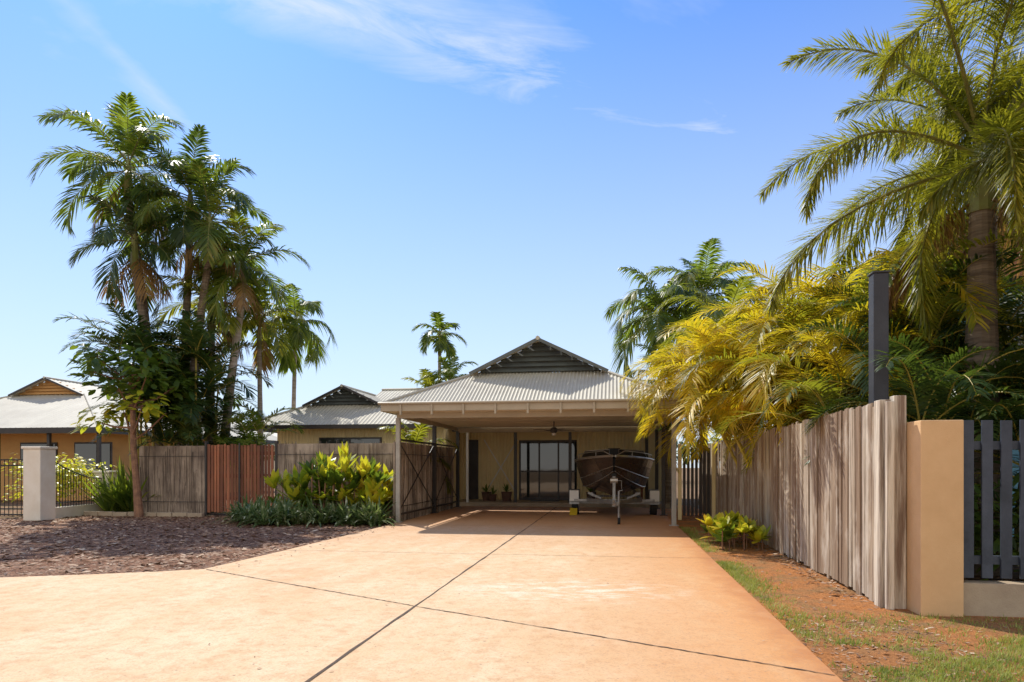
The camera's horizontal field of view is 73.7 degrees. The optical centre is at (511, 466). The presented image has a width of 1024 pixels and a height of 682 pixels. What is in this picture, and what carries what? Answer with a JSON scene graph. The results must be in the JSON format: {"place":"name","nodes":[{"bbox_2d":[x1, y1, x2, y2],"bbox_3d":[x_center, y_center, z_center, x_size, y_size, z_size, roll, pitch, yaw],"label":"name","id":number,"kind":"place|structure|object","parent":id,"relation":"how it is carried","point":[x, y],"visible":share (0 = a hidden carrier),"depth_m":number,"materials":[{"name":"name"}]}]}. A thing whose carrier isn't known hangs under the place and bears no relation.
{"place":"outdoors","nodes":[
{"label":"outdoors","id":0,"kind":"place"},
{"bbox_2d":[0,376,276,500],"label":"neighbour house","id":1,"kind":"structure","parent":0,"point":[44,411],"depth_m":24.93,"materials":[{"name":"paint"}]},
{"bbox_2d":[268,432,276,473],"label":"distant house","id":2,"kind":"structure","parent":0,"point":[274,434],"depth_m":42.70,"materials":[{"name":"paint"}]},
{"bbox_2d":[0,506,842,681],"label":"driveway","id":3,"kind":"structure","parent":0,"point":[538,598],"depth_m":5.47,"materials":[{"name":"concrete"}]},
{"bbox_2d":[378,335,685,525],"bbox_3d":[0.819,-0.855,16.781,6.320,4.089,6.364,0,0,9],"label":"carport","id":4,"kind":"object","parent":3,"relation":"on","point":[537,382],"visible":0.82,"depth_m":14.71,"materials":[{"name":"paint"}]},
{"bbox_2d":[401,439,457,514],"bbox_3d":[-2.009,0.220,17.338,0.040,1.640,5.515,0,0,9],"label":"screen bracing","id":5,"kind":"object","parent":4,"relation":"attached to","point":[416,510],"visible":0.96,"depth_m":16.67,"materials":[{"name":"paint"}]},
{"bbox_2d":[533,421,572,435],"bbox_3d":[1.059,-0.964,17.233,0.849,0.364,0.849,0,0,25],"label":"ceiling fan","id":6,"kind":"object","parent":4,"relation":"hanging from","point":[553,430],"visible":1,"depth_m":17.18,"materials":[{"name":"paint"}]},
{"bbox_2d":[569,508,576,514],"bbox_3d":[1.508,1.101,16.791,0.180,0.163,0.220,0,0,9],"label":"wheel chock","id":7,"kind":"object","parent":3,"relation":"on","point":[573,511],"visible":1,"depth_m":16.79,"materials":[{"name":"yellow plastic"}]},
{"bbox_2d":[569,448,659,523],"bbox_3d":[2.491,0.340,16.670,2.180,1.740,6.290,0,0,9],"label":"boat on trailer","id":8,"kind":"object","parent":3,"relation":"on","point":[614,472],"visible":0.99,"depth_m":16.24,"materials":[{"name":"paint"}]},
{"bbox_2d":[0,468,1022,580],"bbox_3d":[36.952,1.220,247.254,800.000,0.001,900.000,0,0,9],"label":"ground","id":9,"kind":"structure","parent":0,"point":[1015,576],"depth_m":21.49,"materials":[{"name":"soil"}]},
{"bbox_2d":[1,453,116,505],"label":"hedge shrub","id":10,"kind":"object","parent":9,"relation":"on","point":[79,470],"visible":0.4,"depth_m":17.71,"materials":[{"name":"green plant"}]},
{"bbox_2d":[56,462,103,517],"bbox_3d":[-10.774,0.502,16.878,0.150,1.435,2.148,0,0,-1],"label":"iron fence","id":11,"kind":"object","parent":9,"relation":"on","point":[70,511],"visible":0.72,"depth_m":16.66,"materials":[{"name":"metal"}]},
{"bbox_2d":[92,471,116,503],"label":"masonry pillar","id":12,"kind":"structure","parent":9,"relation":"on","point":[99,475],"depth_m":17.98,"materials":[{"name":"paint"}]},
{"bbox_2d":[26,91,219,330],"bbox_3d":[-10.366,-4.459,18.499,4.403,11.372,4.549,0,0,32],"label":"palm tree","id":13,"kind":"object","parent":9,"relation":"on","point":[121,110],"visible":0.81,"depth_m":18.33,"materials":[{"name":"green plant"}]},
{"bbox_2d":[68,183,202,445],"bbox_3d":[-9.947,-3.107,18.175,3.450,8.669,3.183,0,0,-9],"label":"palm tree","id":14,"kind":"object","parent":9,"relation":"on","point":[105,238],"visible":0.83,"depth_m":18.04,"materials":[{"name":"green plant"}]},
{"bbox_2d":[52,300,273,511],"bbox_3d":[-9.133,-1.572,18.401,5.016,5.587,4.541,0,0,9],"label":"cane palm","id":15,"kind":"object","parent":9,"relation":"on","point":[198,338],"visible":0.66,"depth_m":17.83,"materials":[{"name":"green plant"}]},
{"bbox_2d":[112,124,255,445],"bbox_3d":[-9.019,-4.042,19.180,3.582,10.528,3.905,0,0,-18],"label":"palm tree","id":16,"kind":"object","parent":9,"relation":"on","point":[178,235],"visible":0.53,"depth_m":18.63,"materials":[{"name":"green plant"}]},
{"bbox_2d":[132,157,281,445],"bbox_3d":[-8.143,-3.551,18.502,3.579,9.555,3.742,0,0,9],"label":"palm tree","id":17,"kind":"object","parent":9,"relation":"on","point":[208,196],"visible":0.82,"depth_m":18.29,"materials":[{"name":"green plant"}]},
{"bbox_2d":[0,513,420,576],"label":"mulch","id":18,"kind":"object","parent":9,"relation":"on","point":[78,562],"visible":0.25,"depth_m":10.82,"materials":[{"name":"brown wood"}]},
{"bbox_2d":[21,446,57,520],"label":"masonry pillar","id":19,"kind":"structure","parent":18,"relation":"on","point":[39,482],"depth_m":15.37,"materials":[{"name":"paint"}]},
{"bbox_2d":[0,459,22,515],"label":"iron gate","id":20,"kind":"structure","parent":19,"relation":"attached to","point":[12,508],"depth_m":15.71,"materials":[{"name":"black metal"}]},
{"bbox_2d":[72,454,159,511],"bbox_3d":[-9.761,0.447,17.520,2.868,1.546,2.676,0,0,42],"label":"strap leaf shrub","id":21,"kind":"object","parent":18,"relation":"on","point":[117,496],"visible":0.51,"depth_m":17.09,"materials":[{"name":"green plant"}]},
{"bbox_2d":[64,343,204,516],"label":"papaya tree","id":22,"kind":"object","parent":18,"relation":"on","point":[145,372],"visible":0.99,"depth_m":16.47,"materials":[{"name":"green plant"}]},
{"bbox_2d":[84,511,203,516],"bbox_3d":[-9.037,1.163,16.728,3.180,0.115,0.123,0,0,9],"label":"garden edging","id":23,"kind":"object","parent":18,"relation":"on","point":[146,514],"visible":0.91,"depth_m":16.66,"materials":[{"name":"grey concrete"}]},
{"bbox_2d":[138,443,204,514],"bbox_3d":[-8.482,0.313,17.037,1.816,1.813,0.105,0,0,9],"label":"brush fence","id":24,"kind":"object","parent":18,"relation":"on","point":[175,480],"visible":0.86,"depth_m":17.01,"materials":[{"name":"paint"}]},
{"bbox_2d":[205,441,278,515],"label":"timber gate","id":25,"kind":"structure","parent":18,"relation":"on","point":[216,476],"depth_m":16.75,"materials":[{"name":"paint"}]},
{"bbox_2d":[203,493,402,527],"bbox_3d":[-4.463,0.993,14.540,4.782,0.940,2.639,0,0,9],"label":"spider lily","id":26,"kind":"object","parent":18,"relation":"on","point":[257,512],"visible":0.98,"depth_m":14.14,"materials":[{"name":"green plant"}]},
{"bbox_2d":[264,442,394,519],"bbox_3d":[-4.018,0.321,15.306,3.238,1.805,1.853,0,0,9],"label":"croton shrub","id":27,"kind":"object","parent":18,"relation":"on","point":[326,473],"visible":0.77,"depth_m":14.92,"materials":[{"name":"green plant"}]},
{"bbox_2d":[276,440,413,517],"bbox_3d":[-4.035,0.292,16.372,3.509,1.855,0.105,0,0,9],"label":"brush fence","id":28,"kind":"object","parent":18,"relation":"on","point":[289,456],"visible":0.12,"depth_m":16.42,"materials":[{"name":"paint"}]},
{"bbox_2d":[0,515,1022,681],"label":"leaf litter","id":29,"kind":"object","parent":18,"relation":"on","point":[77,549],"visible":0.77,"depth_m":10.60,"materials":[{"name":"brown plant"}]},
{"bbox_2d":[152,255,272,444],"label":"palm tree","id":30,"kind":"object","parent":9,"relation":"on","point":[231,325],"visible":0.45,"depth_m":19.07,"materials":[{"name":"green plant"}]},
{"bbox_2d":[169,401,304,512],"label":"cane palm","id":31,"kind":"object","parent":9,"relation":"on","point":[242,440],"visible":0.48,"depth_m":18.19,"materials":[{"name":"green plant"}]},
{"bbox_2d":[176,207,309,509],"bbox_3d":[-7.487,-2.845,18.889,3.347,8.145,3.410,0,0,-36],"label":"palm tree","id":32,"kind":"object","parent":9,"relation":"on","point":[240,303],"visible":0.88,"depth_m":18.61,"materials":[{"name":"green plant"}]},
{"bbox_2d":[206,272,306,495],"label":"palm tree","id":33,"kind":"object","parent":9,"relation":"on","point":[263,358],"visible":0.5,"depth_m":20.27,"materials":[{"name":"green plant"}]},
{"bbox_2d":[250,283,337,407],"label":"palm tree","id":34,"kind":"object","parent":9,"relation":"on","point":[291,360],"visible":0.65,"depth_m":21.82,"materials":[{"name":"green plant"}]},
{"bbox_2d":[378,421,458,493],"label":"palm tree","id":35,"kind":"object","parent":9,"relation":"on","point":[417,434],"visible":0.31,"depth_m":18.44,"materials":[{"name":"green plant"}]},
{"bbox_2d":[393,441,454,520],"bbox_3d":[-2.132,0.300,17.368,0.105,1.839,5.453,0,0,9],"label":"brush fence","id":36,"kind":"object","parent":9,"relation":"on","point":[418,496],"visible":0.66,"depth_m":16.63,"materials":[{"name":"paint"}]},
{"bbox_2d":[401,368,447,387],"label":"palm tree","id":37,"kind":"object","parent":9,"relation":"on","point":[428,382],"visible":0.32,"depth_m":25.69,"materials":[{"name":"green plant"}]},
{"bbox_2d":[412,311,466,381],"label":"palm tree","id":38,"kind":"object","parent":9,"relation":"on","point":[442,342],"visible":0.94,"depth_m":26.44,"materials":[{"name":"green plant"}]},
{"bbox_2d":[417,356,478,386],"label":"palm tree","id":39,"kind":"object","parent":9,"relation":"on","point":[449,372],"visible":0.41,"depth_m":25.07,"materials":[{"name":"green plant"}]},
{"bbox_2d":[277,428,669,508],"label":"walls","id":40,"kind":"structure","parent":9,"relation":"on","point":[500,445],"depth_m":21.43,"materials":[{"name":"paint"}]},
{"bbox_2d":[319,437,576,499],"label":"windows and doors","id":41,"kind":"structure","parent":40,"relation":"attached to","point":[543,469],"depth_m":22.09,"materials":[{"name":"paint"}]},
{"bbox_2d":[241,384,684,432],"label":"roof","id":42,"kind":"structure","parent":40,"relation":"on","point":[345,407],"depth_m":21.40,"materials":[{"name":"paint"}]},
{"bbox_2d":[481,484,491,500],"bbox_3d":[-0.825,0.801,21.651,0.573,0.554,0.478,0,0,-7],"label":"potted plant","id":43,"kind":"object","parent":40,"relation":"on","point":[485,496],"visible":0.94,"depth_m":21.55,"materials":[{"name":"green plant"}]},
{"bbox_2d":[485,486,497,500],"bbox_3d":[-0.599,0.819,21.302,0.537,0.518,0.386,0,0,9],"label":"potted plant","id":44,"kind":"object","parent":40,"relation":"on","point":[492,496],"visible":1,"depth_m":21.23,"materials":[{"name":"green plant"}]},
{"bbox_2d":[501,484,511,501],"bbox_3d":[-0.150,0.786,21.225,0.396,0.585,0.393,0,0,-3],"label":"potted plant","id":45,"kind":"object","parent":40,"relation":"on","point":[506,496],"visible":1,"depth_m":21.10,"materials":[{"name":"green plant"}]},
{"bbox_2d":[452,426,667,502],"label":"porch posts","id":46,"kind":"object","parent":40,"relation":"on","point":[515,464],"visible":0.41,"depth_m":20.61,"materials":[{"name":"beige paint"}]},
{"bbox_2d":[586,487,595,498],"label":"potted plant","id":47,"kind":"object","parent":40,"relation":"on","point":[590,490],"visible":0.34,"depth_m":21.00,"materials":[{"name":"green plant"}]},
{"bbox_2d":[603,266,715,385],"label":"palm tree","id":48,"kind":"object","parent":9,"relation":"on","point":[628,336],"visible":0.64,"depth_m":21.48,"materials":[{"name":"green plant"}]},
{"bbox_2d":[636,238,764,503],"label":"palm tree","id":49,"kind":"object","parent":9,"relation":"on","point":[706,280],"visible":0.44,"depth_m":21.72,"materials":[{"name":"green plant"}]},
{"bbox_2d":[652,272,764,457],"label":"palm tree","id":50,"kind":"object","parent":9,"relation":"on","point":[715,315],"visible":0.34,"depth_m":18.00,"materials":[{"name":"green plant"}]},
{"bbox_2d":[676,438,757,466],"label":"distant trees","id":51,"kind":"object","parent":9,"relation":"on","point":[693,447],"depth_m":53.07,"materials":[{"name":"green plant"}]},
{"bbox_2d":[617,303,823,511],"bbox_3d":[3.873,-0.881,12.419,3.970,4.215,6.152,0,0,9],"label":"golden cane palm","id":52,"kind":"object","parent":9,"relation":"on","point":[702,334],"visible":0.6,"depth_m":11.42,"materials":[{"name":"yellow plant"}]},
{"bbox_2d":[646,248,925,500],"bbox_3d":[4.991,-1.107,12.395,6.159,4.658,5.941,0,0,-40],"label":"golden cane palm","id":53,"kind":"object","parent":9,"relation":"on","point":[761,321],"visible":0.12,"depth_m":10.73,"materials":[{"name":"yellow plant"}]},
{"bbox_2d":[674,228,1023,537],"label":"golden cane palm","id":54,"kind":"object","parent":9,"relation":"on","point":[826,390],"visible":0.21,"depth_m":8.55,"materials":[{"name":"green plant"}]},
{"bbox_2d":[696,244,1023,477],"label":"golden cane palm","id":55,"kind":"object","parent":9,"relation":"on","point":[761,387],"visible":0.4,"depth_m":8.82,"materials":[{"name":"green plant"}]},
{"bbox_2d":[867,270,889,406],"bbox_3d":[3.629,-0.350,6.758,0.160,3.140,0.160,0,0,9],"label":"steel post","id":56,"kind":"object","parent":9,"relation":"on","point":[878,322],"visible":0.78,"depth_m":6.69,"materials":[{"name":"grey metal"}]},
{"bbox_2d":[753,0,1023,575],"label":"foxtail palm","id":57,"kind":"object","parent":9,"relation":"on","point":[980,207],"visible":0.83,"depth_m":7.67,"materials":[{"name":"green plant"}]},
{"bbox_2d":[757,243,1023,565],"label":"cane palm","id":58,"kind":"object","parent":9,"relation":"on","point":[1004,330],"visible":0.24,"depth_m":8.14,"materials":[{"name":"green plant"}]},
{"bbox_2d":[781,332,1023,580],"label":"cane palm","id":59,"kind":"object","parent":9,"relation":"on","point":[936,403],"visible":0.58,"depth_m":6.95,"materials":[{"name":"green plant"}]},
{"bbox_2d":[827,2,1023,297],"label":"foxtail palm","id":60,"kind":"object","parent":9,"relation":"on","point":[884,99],"visible":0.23,"depth_m":9.70,"materials":[{"name":"green plant"}]},
{"bbox_2d":[866,0,1023,263],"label":"foxtail palm","id":61,"kind":"object","parent":9,"relation":"on","point":[892,57],"visible":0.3,"depth_m":7.34,"materials":[{"name":"green plant"}]},
{"bbox_2d":[909,112,1023,322],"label":"foxtail palm","id":62,"kind":"object","parent":9,"relation":"on","point":[952,184],"visible":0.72,"depth_m":6.79,"materials":[{"name":"green plant"}]},
{"bbox_2d":[974,461,1018,580],"bbox_3d":[5.822,0.555,6.604,4.050,1.441,1.705,0,0,9],"label":"garden shrub","id":63,"kind":"object","parent":9,"relation":"on","point":[996,535],"visible":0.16,"depth_m":6.58,"materials":[{"name":"green plant"}]},
{"bbox_2d":[0,0,1023,467],"label":"sky","id":64,"kind":"structure","parent":0,"point":[494,167],"materials":[{"name":"blue"}]},
{"bbox_2d":[660,505,1023,681],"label":"verge","id":65,"kind":"structure","parent":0,"point":[819,595],"depth_m":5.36,"materials":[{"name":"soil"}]},
{"bbox_2d":[624,339,703,508],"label":"palm tree","id":66,"kind":"object","parent":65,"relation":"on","point":[667,478],"visible":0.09,"depth_m":19.95,"materials":[{"name":"green plant"}]},
{"bbox_2d":[696,510,770,550],"bbox_3d":[3.424,0.956,10.654,1.077,0.528,1.994,0,0,9],"label":"lime shrub","id":67,"kind":"object","parent":65,"relation":"on","point":[722,528],"visible":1,"depth_m":10.11,"materials":[{"name":"green plant"}]},
{"bbox_2d":[702,403,873,601],"bbox_3d":[4.183,0.313,12.253,0.108,1.814,12.574,0,0,9],"label":"paling fence","id":68,"kind":"object","parent":65,"relation":"on","point":[826,505],"visible":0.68,"depth_m":7.84,"materials":[{"name":"wood"}]},
{"bbox_2d":[678,443,715,519],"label":"side gate","id":69,"kind":"structure","parent":68,"relation":"attached to","point":[696,486],"depth_m":15.57,"materials":[{"name":"metal"}]},
{"bbox_2d":[874,395,905,609],"bbox_3d":[3.280,0.305,5.910,0.200,1.830,0.220,0,0,9],"label":"fence post","id":70,"kind":"object","parent":65,"relation":"on","point":[890,504],"visible":1,"depth_m":5.84,"materials":[{"name":"wood"}]},
{"bbox_2d":[906,420,963,616],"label":"rendered pillar","id":71,"kind":"structure","parent":65,"relation":"on","point":[934,517],"depth_m":5.55,"materials":[{"name":"beige paint"}]},
{"bbox_2d":[964,420,1023,616],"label":"slat fence","id":72,"kind":"object","parent":65,"relation":"on","point":[995,598],"visible":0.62,"depth_m":5.56,"materials":[{"name":"grey metal"}]},
{"bbox_2d":[797,206,1023,536],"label":"blue house","id":73,"kind":"structure","parent":0,"point":[1015,453],"depth_m":11.78,"materials":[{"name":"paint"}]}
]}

